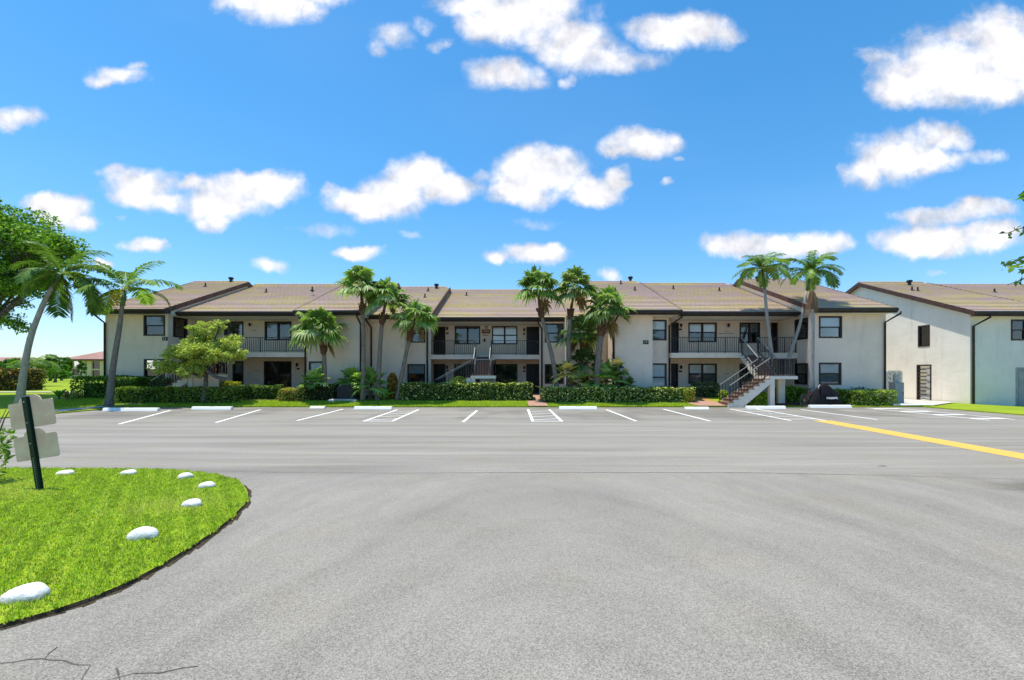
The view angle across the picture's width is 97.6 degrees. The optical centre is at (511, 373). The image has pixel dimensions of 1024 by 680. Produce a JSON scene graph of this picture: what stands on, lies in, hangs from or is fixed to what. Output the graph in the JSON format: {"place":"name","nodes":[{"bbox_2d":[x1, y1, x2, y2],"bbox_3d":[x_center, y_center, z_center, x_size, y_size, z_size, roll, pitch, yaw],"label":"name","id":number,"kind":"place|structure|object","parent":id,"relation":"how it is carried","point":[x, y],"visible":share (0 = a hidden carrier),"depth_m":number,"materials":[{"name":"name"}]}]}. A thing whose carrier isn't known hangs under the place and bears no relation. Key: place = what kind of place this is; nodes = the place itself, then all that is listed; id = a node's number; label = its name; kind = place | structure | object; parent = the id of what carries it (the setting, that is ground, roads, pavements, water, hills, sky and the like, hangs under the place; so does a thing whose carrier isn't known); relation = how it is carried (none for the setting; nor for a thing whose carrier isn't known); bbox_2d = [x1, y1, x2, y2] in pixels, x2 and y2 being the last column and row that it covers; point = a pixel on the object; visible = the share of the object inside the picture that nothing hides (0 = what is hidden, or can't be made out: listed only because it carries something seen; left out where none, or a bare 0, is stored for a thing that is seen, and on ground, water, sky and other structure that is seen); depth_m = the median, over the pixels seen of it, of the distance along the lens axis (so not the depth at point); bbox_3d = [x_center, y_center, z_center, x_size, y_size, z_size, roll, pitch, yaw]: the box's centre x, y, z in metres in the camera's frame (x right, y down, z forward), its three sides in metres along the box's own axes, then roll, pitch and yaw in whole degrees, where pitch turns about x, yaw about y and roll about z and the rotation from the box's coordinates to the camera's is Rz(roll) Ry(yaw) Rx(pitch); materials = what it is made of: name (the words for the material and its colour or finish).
{"place":"outdoors","nodes":[
{"label":"outdoors","id":0,"kind":"place"},
{"bbox_2d":[0,407,1023,679],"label":"parking lot","id":1,"kind":"structure","parent":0,"point":[516,543],"depth_m":4.65,"materials":[{"name":"grey asphalt"}]},
{"bbox_2d":[0,468,247,623],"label":"grass island","id":2,"kind":"structure","parent":1,"relation":"on","point":[87,569],"depth_m":4.84,"materials":[{"name":"green plant"}]},
{"bbox_2d":[0,410,17,475],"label":"shrub","id":3,"kind":"object","parent":2,"relation":"on","point":[4,450],"visible":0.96,"depth_m":7.55,"materials":[{"name":"green plant"}]},
{"bbox_2d":[0,582,49,604],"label":"painted stone","id":4,"kind":"object","parent":2,"relation":"on","point":[31,591],"visible":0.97,"depth_m":3.58,"materials":[{"name":"white stone"}]},
{"bbox_2d":[8,394,59,489],"bbox_3d":[-7.450,1.192,7.016,0.700,1.735,0.060,-9,0,0],"label":"sign post","id":5,"kind":"object","parent":2,"relation":"on","point":[29,413],"visible":0.92,"depth_m":7.03,"materials":[{"name":"silver metal"}]},
{"bbox_2d":[125,526,158,540],"bbox_3d":[-4.075,1.769,4.959,0.333,0.128,0.250,0,0,0],"label":"painted stone","id":6,"kind":"object","parent":2,"relation":"on","point":[144,532],"visible":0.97,"depth_m":4.90,"materials":[{"name":"white stone"}]},
{"bbox_2d":[181,498,202,507],"bbox_3d":[-4.386,1.777,6.159,0.275,0.101,0.226,0,0,0],"label":"painted stone","id":7,"kind":"object","parent":2,"relation":"on","point":[193,502],"visible":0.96,"depth_m":6.08,"materials":[{"name":"white stone"}]},
{"bbox_2d":[0,468,252,629],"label":"edging","id":8,"kind":"object","parent":1,"relation":"on","point":[147,575],"depth_m":3.87,"materials":[{"name":"soil"}]},
{"bbox_2d":[102,408,160,410],"bbox_3d":[-18.720,1.772,22.049,2.697,0.157,0.268,0,0,0],"label":"wheel stop","id":9,"kind":"object","parent":1,"relation":"on","point":[131,409],"visible":0.96,"depth_m":21.95,"materials":[{"name":"white paint"}]},
{"bbox_2d":[191,406,233,409],"bbox_3d":[-15.254,1.769,22.819,2.012,0.162,0.268,0,0,0],"label":"wheel stop","id":10,"kind":"object","parent":1,"relation":"on","point":[212,408],"visible":1,"depth_m":22.73,"materials":[{"name":"white paint"}]},
{"bbox_2d":[354,406,392,408],"bbox_3d":[-7.122,1.774,23.020,1.932,0.152,0.268,0,0,0],"label":"wheel stop","id":11,"kind":"object","parent":1,"relation":"on","point":[373,407],"visible":0.94,"depth_m":22.93,"materials":[{"name":"white paint"}]},
{"bbox_2d":[559,406,596,408],"bbox_3d":[3.389,1.774,23.020,1.932,0.152,0.268,0,0,0],"label":"wheel stop","id":12,"kind":"object","parent":1,"relation":"on","point":[577,407],"visible":0.94,"depth_m":22.93,"materials":[{"name":"white paint"}]},
{"bbox_2d":[745,406,785,408],"bbox_3d":[13.132,1.768,23.225,2.015,0.165,0.268,0,0,0],"label":"wheel stop","id":13,"kind":"object","parent":1,"relation":"on","point":[765,407],"visible":1,"depth_m":23.12,"materials":[{"name":"white paint"}]},
{"bbox_2d":[806,384,842,404],"bbox_3d":[17.079,1.206,24.452,1.805,1.248,0.887,0,0,0],"label":"covered motorcycle","id":14,"kind":"object","parent":1,"relation":"on","point":[824,394],"visible":0.88,"depth_m":24.17,"materials":[{"name":"black fabric"}]},
{"bbox_2d":[807,405,851,407],"bbox_3d":[16.922,1.765,23.861,2.206,0.169,0.268,0,0,0],"label":"wheel stop","id":15,"kind":"object","parent":1,"relation":"on","point":[829,406],"visible":1,"depth_m":23.76,"materials":[{"name":"white paint"}]},
{"bbox_2d":[812,420,1023,458],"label":"yellow line","id":16,"kind":"object","parent":1,"relation":"on","point":[975,447],"visible":1,"depth_m":12.30,"materials":[{"name":"paint"}]},
{"bbox_2d":[870,408,1007,419],"bbox_3d":[19.550,1.845,20.701,1.710,0.003,6.203,0,0,0],"label":"hatched aisle","id":17,"kind":"object","parent":1,"relation":"on","point":[938,414],"visible":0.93,"depth_m":20.04,"materials":[{"name":"white paint"}]},
{"bbox_2d":[0,378,1023,418],"bbox_3d":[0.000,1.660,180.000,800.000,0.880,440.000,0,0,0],"label":"lawn","id":18,"kind":"structure","parent":0,"point":[7,398],"depth_m":24.40,"materials":[{"name":"green plant"}]},
{"bbox_2d":[0,357,31,368],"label":"garden tree","id":19,"kind":"object","parent":18,"relation":"on","point":[6,362],"visible":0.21,"depth_m":65.44,"materials":[{"name":"green plant"}]},
{"bbox_2d":[0,367,47,390],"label":"shrub","id":20,"kind":"object","parent":18,"relation":"on","point":[9,379],"visible":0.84,"depth_m":34.20,"materials":[{"name":"green plant"}]},
{"bbox_2d":[8,355,62,383],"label":"tree","id":21,"kind":"object","parent":18,"relation":"on","point":[35,362],"visible":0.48,"depth_m":44.10,"materials":[{"name":"green plant"}]},
{"bbox_2d":[0,197,95,334],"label":"shade tree","id":22,"kind":"object","parent":18,"relation":"on","point":[13,248],"visible":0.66,"depth_m":25.40,"materials":[{"name":"green plant"}]},
{"bbox_2d":[38,354,70,380],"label":"garden tree","id":23,"kind":"object","parent":18,"relation":"on","point":[65,367],"visible":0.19,"depth_m":70.23,"materials":[{"name":"green plant"}]},
{"bbox_2d":[44,368,71,381],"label":"garden tree","id":24,"kind":"object","parent":18,"relation":"on","point":[64,374],"visible":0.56,"depth_m":60.08,"materials":[{"name":"green plant"}]},
{"bbox_2d":[8,241,113,403],"bbox_3d":[-23.426,-2.317,23.569,3.816,8.390,4.140,0,0,42],"label":"feather palm","id":25,"kind":"object","parent":18,"relation":"on","point":[62,300],"visible":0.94,"depth_m":23.29,"materials":[{"name":"green plant"}]},
{"bbox_2d":[50,357,73,379],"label":"garden tree","id":26,"kind":"object","parent":18,"relation":"on","point":[68,361],"visible":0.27,"depth_m":76.38,"materials":[{"name":"green plant"}]},
{"bbox_2d":[67,351,102,378],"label":"house","id":27,"kind":"structure","parent":18,"relation":"on","point":[93,362],"depth_m":100.23,"materials":[{"name":"paint"}]},
{"bbox_2d":[69,374,152,397],"bbox_3d":[-24.132,0.782,27.084,4.077,1.443,1.588,0,0,0],"label":"hedge","id":28,"kind":"object","parent":18,"relation":"on","point":[91,389],"visible":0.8,"depth_m":26.47,"materials":[{"name":"green plant"}]},
{"bbox_2d":[68,260,182,406],"bbox_3d":[-21.052,-2.157,24.475,4.913,8.062,5.134,0,0,0],"label":"feather palm","id":29,"kind":"object","parent":18,"relation":"on","point":[116,295],"visible":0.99,"depth_m":24.23,"materials":[{"name":"green plant"}]},
{"bbox_2d":[132,376,173,386],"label":"hedge","id":30,"kind":"object","parent":18,"relation":"on","point":[146,380],"visible":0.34,"depth_m":27.05,"materials":[{"name":"green plant"}]},
{"bbox_2d":[114,386,243,403],"bbox_3d":[-19.011,1.225,25.628,6.967,1.065,1.124,0,0,0],"label":"hedge","id":31,"kind":"object","parent":18,"relation":"on","point":[166,394],"visible":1,"depth_m":25.26,"materials":[{"name":"green plant"}]},
{"bbox_2d":[145,319,248,402],"bbox_3d":[-17.636,-0.692,25.127,5.521,4.727,3.187,0,0,0],"label":"ornamental tree","id":32,"kind":"object","parent":18,"relation":"on","point":[195,353],"visible":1,"depth_m":24.75,"materials":[{"name":"green plant"}]},
{"bbox_2d":[240,395,394,400],"bbox_3d":[-9.375,1.464,29.450,20.450,0.271,7.100,0,0,0],"label":"planting bed","id":33,"kind":"object","parent":18,"relation":"on","point":[320,400],"visible":0.16,"depth_m":26.13,"materials":[{"name":"brown soil"}]},
{"bbox_2d":[235,384,283,398],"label":"hedge","id":34,"kind":"object","parent":33,"relation":"on","point":[251,391],"visible":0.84,"depth_m":26.26,"materials":[{"name":"green plant"}]},
{"bbox_2d":[276,387,306,401],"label":"shrub","id":35,"kind":"object","parent":33,"relation":"on","point":[291,393],"visible":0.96,"depth_m":25.79,"materials":[{"name":"green plant"}]},
{"bbox_2d":[297,366,330,389],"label":"fan palm shrub","id":36,"kind":"object","parent":33,"relation":"on","point":[316,374],"visible":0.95,"depth_m":25.97,"materials":[{"name":"green plant"}]},
{"bbox_2d":[286,307,347,381],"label":"fan palm","id":37,"kind":"object","parent":33,"relation":"on","point":[321,317],"visible":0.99,"depth_m":25.91,"materials":[{"name":"green plant"}]},
{"bbox_2d":[303,383,338,399],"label":"shrub","id":38,"kind":"object","parent":33,"relation":"on","point":[320,392],"visible":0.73,"depth_m":26.08,"materials":[{"name":"green plant"}]},
{"bbox_2d":[335,385,358,400],"bbox_3d":[-9.796,1.183,26.600,1.343,0.975,1.273,0,0,0],"label":"air conditioner","id":39,"kind":"object","parent":33,"relation":"on","point":[344,392],"visible":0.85,"depth_m":26.16,"materials":[{"name":"metal"}]},
{"bbox_2d":[334,366,367,395],"bbox_3d":[-9.649,0.523,26.993,2.074,2.016,2.209,0,0,0],"label":"fan palm shrub","id":40,"kind":"object","parent":33,"relation":"on","point":[350,372],"visible":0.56,"depth_m":26.64,"materials":[{"name":"green plant"}]},
{"bbox_2d":[348,366,391,399],"bbox_3d":[-8.417,0.556,26.530,2.664,2.061,2.270,0,0,0],"label":"fan palm shrub","id":41,"kind":"object","parent":33,"relation":"on","point":[371,373],"visible":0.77,"depth_m":26.16,"materials":[{"name":"green plant"}]},
{"bbox_2d":[386,372,397,397],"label":"shrub","id":42,"kind":"object","parent":33,"relation":"on","point":[392,378],"visible":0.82,"depth_m":26.76,"materials":[{"name":"green plant"}]},
{"bbox_2d":[389,298,439,399],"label":"fan palm","id":43,"kind":"object","parent":33,"relation":"on","point":[415,308],"visible":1,"depth_m":26.19,"materials":[{"name":"green plant"}]},
{"bbox_2d":[399,381,532,400],"bbox_3d":[-2.668,1.056,26.632,7.929,1.218,1.340,0,0,0],"label":"hedge","id":44,"kind":"object","parent":33,"relation":"on","point":[458,391],"visible":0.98,"depth_m":26.13,"materials":[{"name":"green plant"}]},
{"bbox_2d":[334,265,380,401],"bbox_3d":[-8.850,-2.380,26.081,2.958,8.088,3.133,0,0,0],"label":"fan palm","id":45,"kind":"object","parent":18,"relation":"on","point":[358,275],"visible":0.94,"depth_m":25.88,"materials":[{"name":"green plant"}]},
{"bbox_2d":[363,276,411,400],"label":"fan palm","id":46,"kind":"object","parent":18,"relation":"on","point":[386,287],"visible":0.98,"depth_m":26.08,"materials":[{"name":"green plant"}]},
{"bbox_2d":[53,399,934,405],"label":"grass","id":47,"kind":"structure","parent":18,"relation":"on","point":[99,402],"depth_m":25.10,"materials":[{"name":"green plant"}]},
{"bbox_2d":[94,276,901,406],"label":"apartment building","id":48,"kind":"structure","parent":18,"relation":"on","point":[687,334],"depth_m":29.20,"materials":[{"name":"beige paint"}]},
{"bbox_2d":[143,315,164,335],"bbox_3d":[-22.071,-2.950,27.692,1.324,1.280,0.135,0,0,0],"label":"window","id":49,"kind":"structure","parent":48,"relation":"in","point":[148,320],"depth_m":27.66,"materials":[{"name":"grey glass"}]},
{"bbox_2d":[144,359,164,376],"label":"window","id":50,"kind":"structure","parent":48,"relation":"in","point":[145,360],"depth_m":27.68,"materials":[{"name":"brown metal"}]},
{"bbox_2d":[232,361,242,384],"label":"window","id":51,"kind":"structure","parent":48,"relation":"in","point":[237,368],"depth_m":30.66,"materials":[{"name":"black glass"}]},
{"bbox_2d":[264,321,290,339],"bbox_3d":[-15.978,-2.895,30.642,1.832,1.290,0.135,0,0,0],"label":"window","id":52,"kind":"structure","parent":48,"relation":"in","point":[271,328],"depth_m":30.67,"materials":[{"name":"black glass"}]},
{"bbox_2d":[264,361,290,386],"bbox_3d":[-15.999,0.125,30.642,1.876,1.890,0.135,0,0,0],"label":"door frame","id":53,"kind":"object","parent":48,"relation":"in","point":[265,362],"depth_m":30.57,"materials":[{"name":"brown metal"}]},
{"bbox_2d":[309,361,321,381],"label":"window","id":54,"kind":"structure","parent":48,"relation":"in","point":[312,364],"depth_m":28.47,"materials":[{"name":"grey glass"}]},
{"bbox_2d":[407,364,424,382],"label":"window","id":55,"kind":"structure","parent":48,"relation":"in","point":[411,368],"depth_m":30.07,"materials":[{"name":"brown metal"}]},
{"bbox_2d":[434,327,444,354],"bbox_3d":[-5.208,-2.300,32.255,0.843,2.100,0.150,0,0,0],"label":"door","id":56,"kind":"structure","parent":48,"relation":"in","point":[440,334],"depth_m":32.27,"materials":[{"name":"brown metal"}]},
{"bbox_2d":[434,364,444,382],"bbox_3d":[-5.208,0.380,32.255,0.843,2.100,0.150,0,0,0],"label":"door","id":57,"kind":"structure","parent":48,"relation":"in","point":[439,369],"depth_m":32.27,"materials":[{"name":"brown metal"}]},
{"bbox_2d":[492,326,516,343],"bbox_3d":[-0.529,-2.735,32.242,1.834,1.310,0.135,0,0,0],"label":"window","id":58,"kind":"structure","parent":48,"relation":"in","point":[498,332],"depth_m":32.28,"materials":[{"name":"glass"}]},
{"bbox_2d":[526,327,538,354],"bbox_3d":[1.506,-2.300,32.255,0.937,2.100,0.150,0,0,0],"label":"door","id":59,"kind":"structure","parent":48,"relation":"in","point":[532,333],"depth_m":32.27,"materials":[{"name":"brown metal"}]},
{"bbox_2d":[526,364,538,392],"bbox_3d":[1.484,0.380,32.255,0.937,2.100,0.150,0,0,0],"label":"door","id":60,"kind":"structure","parent":48,"relation":"in","point":[532,370],"depth_m":32.27,"materials":[{"name":"brown metal"}]},
{"bbox_2d":[545,324,563,342],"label":"window","id":61,"kind":"structure","parent":48,"relation":"in","point":[555,335],"depth_m":30.08,"materials":[{"name":"clear glass"}]},
{"bbox_2d":[653,320,666,339],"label":"window","id":62,"kind":"structure","parent":48,"relation":"in","point":[659,326],"depth_m":27.98,"materials":[{"name":"glass"}]},
{"bbox_2d":[653,363,666,386],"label":"window","id":63,"kind":"structure","parent":48,"relation":"in","point":[659,369],"depth_m":27.98,"materials":[{"name":"clear glass"}]},
{"bbox_2d":[671,364,677,386],"bbox_3d":[10.704,0.395,29.555,0.461,2.070,0.150,0,0,0],"label":"door","id":64,"kind":"structure","parent":48,"relation":"in","point":[674,367],"depth_m":29.58,"materials":[{"name":"brown metal"}]},
{"bbox_2d":[671,323,678,352],"bbox_3d":[10.725,-2.295,29.555,0.504,2.090,0.150,0,0,0],"label":"door","id":65,"kind":"structure","parent":48,"relation":"in","point":[674,327],"depth_m":29.57,"materials":[{"name":"brown metal"}]},
{"bbox_2d":[688,323,716,341],"bbox_3d":[12.548,-2.695,29.543,1.873,1.290,0.135,0,0,0],"label":"window","id":66,"kind":"structure","parent":48,"relation":"in","point":[694,329],"depth_m":29.57,"materials":[{"name":"clear glass"}]},
{"bbox_2d":[688,364,716,383],"bbox_3d":[12.548,0.025,29.543,1.873,1.330,0.135,0,0,0],"label":"window","id":67,"kind":"structure","parent":48,"relation":"in","point":[696,372],"depth_m":29.57,"materials":[{"name":"grey glass"}]},
{"bbox_2d":[740,323,759,342],"bbox_3d":[15.656,-2.665,29.543,1.346,1.350,0.135,0,0,0],"label":"window","id":68,"kind":"structure","parent":48,"relation":"in","point":[749,328],"depth_m":29.55,"materials":[{"name":"glass"}]},
{"bbox_2d":[771,323,777,352],"bbox_3d":[17.264,-2.295,29.555,0.432,2.090,0.150,0,0,0],"label":"door","id":69,"kind":"structure","parent":48,"relation":"in","point":[774,326],"depth_m":29.58,"materials":[{"name":"brown metal"}]},
{"bbox_2d":[794,363,807,384],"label":"window","id":70,"kind":"structure","parent":48,"relation":"in","point":[802,368],"depth_m":27.10,"materials":[{"name":"black glass"}]},
{"bbox_2d":[819,316,841,337],"bbox_3d":[18.550,-2.690,26.142,1.345,1.280,0.135,0,0,0],"label":"window","id":71,"kind":"structure","parent":48,"relation":"in","point":[824,321],"depth_m":26.17,"materials":[{"name":"grey glass"}]},
{"bbox_2d":[819,363,841,384],"bbox_3d":[18.531,0.025,26.142,1.308,1.290,0.135,0,0,0],"label":"window","id":72,"kind":"structure","parent":48,"relation":"in","point":[829,373],"depth_m":26.18,"materials":[{"name":"glass"}]},
{"bbox_2d":[539,385,695,402],"bbox_3d":[6.069,1.221,26.082,8.964,1.062,1.239,0,0,0],"label":"hedge","id":73,"kind":"object","parent":18,"relation":"on","point":[627,394],"visible":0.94,"depth_m":25.63,"materials":[{"name":"green plant"}]},
{"bbox_2d":[695,396,714,401],"bbox_3d":[10.925,1.605,26.850,1.950,0.330,4.300,0,0,0],"label":"planting bed","id":74,"kind":"object","parent":18,"relation":"on","point":[702,398],"visible":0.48,"depth_m":26.34,"materials":[{"name":"brown soil"}]},
{"bbox_2d":[681,388,695,402],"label":"shrub","id":75,"kind":"object","parent":74,"relation":"on","point":[689,395],"visible":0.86,"depth_m":25.57,"materials":[{"name":"green plant"}]},
{"bbox_2d":[691,381,719,396],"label":"shrub","id":76,"kind":"object","parent":74,"relation":"on","point":[704,390],"visible":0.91,"depth_m":27.38,"materials":[{"name":"green plant"}]},
{"bbox_2d":[746,391,767,405],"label":"shrub","id":77,"kind":"object","parent":18,"relation":"on","point":[760,398],"visible":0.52,"depth_m":24.63,"materials":[{"name":"green plant"}]},
{"bbox_2d":[775,400,890,405],"bbox_3d":[18.000,1.617,27.125,7.200,0.338,4.750,0,0,0],"label":"planting bed","id":78,"kind":"object","parent":18,"relation":"on","point":[796,403],"visible":0.15,"depth_m":25.32,"materials":[{"name":"brown soil"}]},
{"bbox_2d":[732,252,791,399],"bbox_3d":[14.887,-2.837,26.431,3.196,8.905,3.142,0,0,0],"label":"feather palm","id":79,"kind":"object","parent":78,"relation":"on","point":[770,269],"visible":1,"depth_m":26.33,"materials":[{"name":"green plant"}]},
{"bbox_2d":[775,385,807,401],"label":"shrub","id":80,"kind":"object","parent":78,"relation":"on","point":[791,396],"visible":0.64,"depth_m":25.75,"materials":[{"name":"green plant"}]},
{"bbox_2d":[778,250,844,384],"bbox_3d":[17.743,-2.691,26.645,3.386,8.651,3.323,0,0,33],"label":"feather palm","id":81,"kind":"object","parent":78,"relation":"on","point":[810,270],"visible":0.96,"depth_m":26.38,"materials":[{"name":"green plant"}]},
{"bbox_2d":[805,287,818,401],"bbox_3d":[16.655,-1.452,24.847,0.656,6.609,0.656,0,0,0],"label":"palm snag","id":82,"kind":"object","parent":78,"relation":"on","point":[812,301],"visible":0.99,"depth_m":24.73,"materials":[{"name":"grey plant"}]},
{"bbox_2d":[840,388,898,405],"bbox_3d":[20.038,1.358,25.170,2.696,1.037,1.209,0,0,0],"label":"hedge","id":83,"kind":"object","parent":78,"relation":"on","point":[876,399],"visible":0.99,"depth_m":24.77,"materials":[{"name":"green plant"}]},
{"bbox_2d":[889,374,903,402],"bbox_3d":[22.477,0.935,26.180,0.540,1.750,0.480,0,0,0],"label":"utility cabinet","id":84,"kind":"object","parent":18,"relation":"on","point":[896,384],"visible":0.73,"depth_m":25.96,"materials":[{"name":"grey metal"}]},
{"bbox_2d":[845,280,1023,405],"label":"apartment building","id":85,"kind":"structure","parent":18,"relation":"on","point":[958,343],"depth_m":28.03,"materials":[{"name":"white paint"}]},
{"bbox_2d":[916,365,930,400],"bbox_3d":[27.040,0.629,29.356,0.140,2.389,1.043,0,0,0],"label":"door","id":86,"kind":"structure","parent":85,"relation":"in","point":[923,372],"depth_m":29.47,"materials":[{"name":"brown metal"}]},
{"bbox_2d":[918,325,929,346],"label":"window","id":87,"kind":"structure","parent":85,"relation":"in","point":[919,327],"depth_m":29.51,"materials":[{"name":"black glass"}]},
{"bbox_2d":[1011,319,1023,340],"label":"window","id":88,"kind":"structure","parent":85,"relation":"in","point":[1012,320],"depth_m":26.38,"materials":[{"name":"brown metal"}]},
{"bbox_2d":[1016,368,1023,405],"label":"garage door","id":89,"kind":"structure","parent":85,"relation":"in","point":[1019,371],"depth_m":26.45,"materials":[{"name":"grey metal"}]},
{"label":"planting bed","id":90,"kind":"structure","parent":18,"relation":"on","visible":0},
{"bbox_2d":[512,265,566,385],"bbox_3d":[1.576,-2.480,26.640,3.397,8.143,3.360,0,0,0],"label":"fan palm","id":91,"kind":"object","parent":90,"relation":"on","point":[538,280],"visible":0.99,"depth_m":26.48,"materials":[{"name":"green plant"}]},
{"bbox_2d":[550,360,578,386],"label":"fan palm shrub","id":92,"kind":"object","parent":90,"relation":"on","point":[565,365],"visible":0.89,"depth_m":26.57,"materials":[{"name":"green plant"}]},
{"bbox_2d":[547,265,599,386],"bbox_3d":[3.804,-2.477,27.057,3.340,8.041,2.916,0,0,0],"label":"fan palm","id":93,"kind":"object","parent":90,"relation":"on","point":[575,276],"visible":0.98,"depth_m":26.77,"materials":[{"name":"green plant"}]},
{"bbox_2d":[565,370,589,386],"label":"fan palm shrub","id":94,"kind":"object","parent":90,"relation":"on","point":[579,383],"visible":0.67,"depth_m":26.53,"materials":[{"name":"green plant"}]},
{"bbox_2d":[554,314,604,386],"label":"fan palm","id":95,"kind":"object","parent":90,"relation":"on","point":[587,336],"visible":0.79,"depth_m":27.42,"materials":[{"name":"green plant"}]},
{"bbox_2d":[569,346,603,382],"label":"fan palm","id":96,"kind":"object","parent":90,"relation":"on","point":[581,353],"visible":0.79,"depth_m":26.92,"materials":[{"name":"green plant"}]},
{"bbox_2d":[586,359,630,393],"bbox_3d":[5.572,0.374,26.794,2.939,2.620,2.876,0,0,39],"label":"fan palm shrub","id":97,"kind":"object","parent":90,"relation":"on","point":[608,372],"visible":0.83,"depth_m":26.25,"materials":[{"name":"green plant"}]},
{"bbox_2d":[581,285,636,386],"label":"fan palm","id":98,"kind":"object","parent":90,"relation":"on","point":[609,295],"visible":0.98,"depth_m":26.12,"materials":[{"name":"green plant"}]},
{"bbox_2d":[609,356,630,386],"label":"fan palm shrub","id":99,"kind":"object","parent":90,"relation":"on","point":[617,361],"visible":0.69,"depth_m":26.52,"materials":[{"name":"green plant"}]},
{"bbox_2d":[0,0,1023,359],"label":"sky","id":100,"kind":"structure","parent":0,"point":[453,144],"materials":[{"name":"blue"}]},
{"bbox_2d":[527,393,547,405],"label":"path","id":101,"kind":"structure","parent":0,"point":[536,401],"depth_m":25.41,"materials":[{"name":"brick"}]},
{"bbox_2d":[688,400,726,405],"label":"path","id":102,"kind":"structure","parent":0,"point":[703,403],"depth_m":25.23,"materials":[{"name":"brick"}]},
{"bbox_2d":[893,399,951,404],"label":"sidewalk","id":103,"kind":"structure","parent":0,"point":[909,401],"depth_m":26.83,"materials":[{"name":"concrete"}]},
{"bbox_2d":[886,371,902,401],"bbox_3d":[23.559,0.866,27.690,1.007,2.068,0.180,0,0,0],"label":"block screen","id":104,"kind":"object","parent":103,"relation":"on","point":[889,375],"visible":0.27,"depth_m":27.60,"materials":[{"name":"paint"}]},
{"bbox_2d":[998,191,1023,286],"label":"shade tree","id":105,"kind":"object","parent":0,"point":[1009,265],"visible":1,"depth_m":8.58,"materials":[{"name":"green plant"}]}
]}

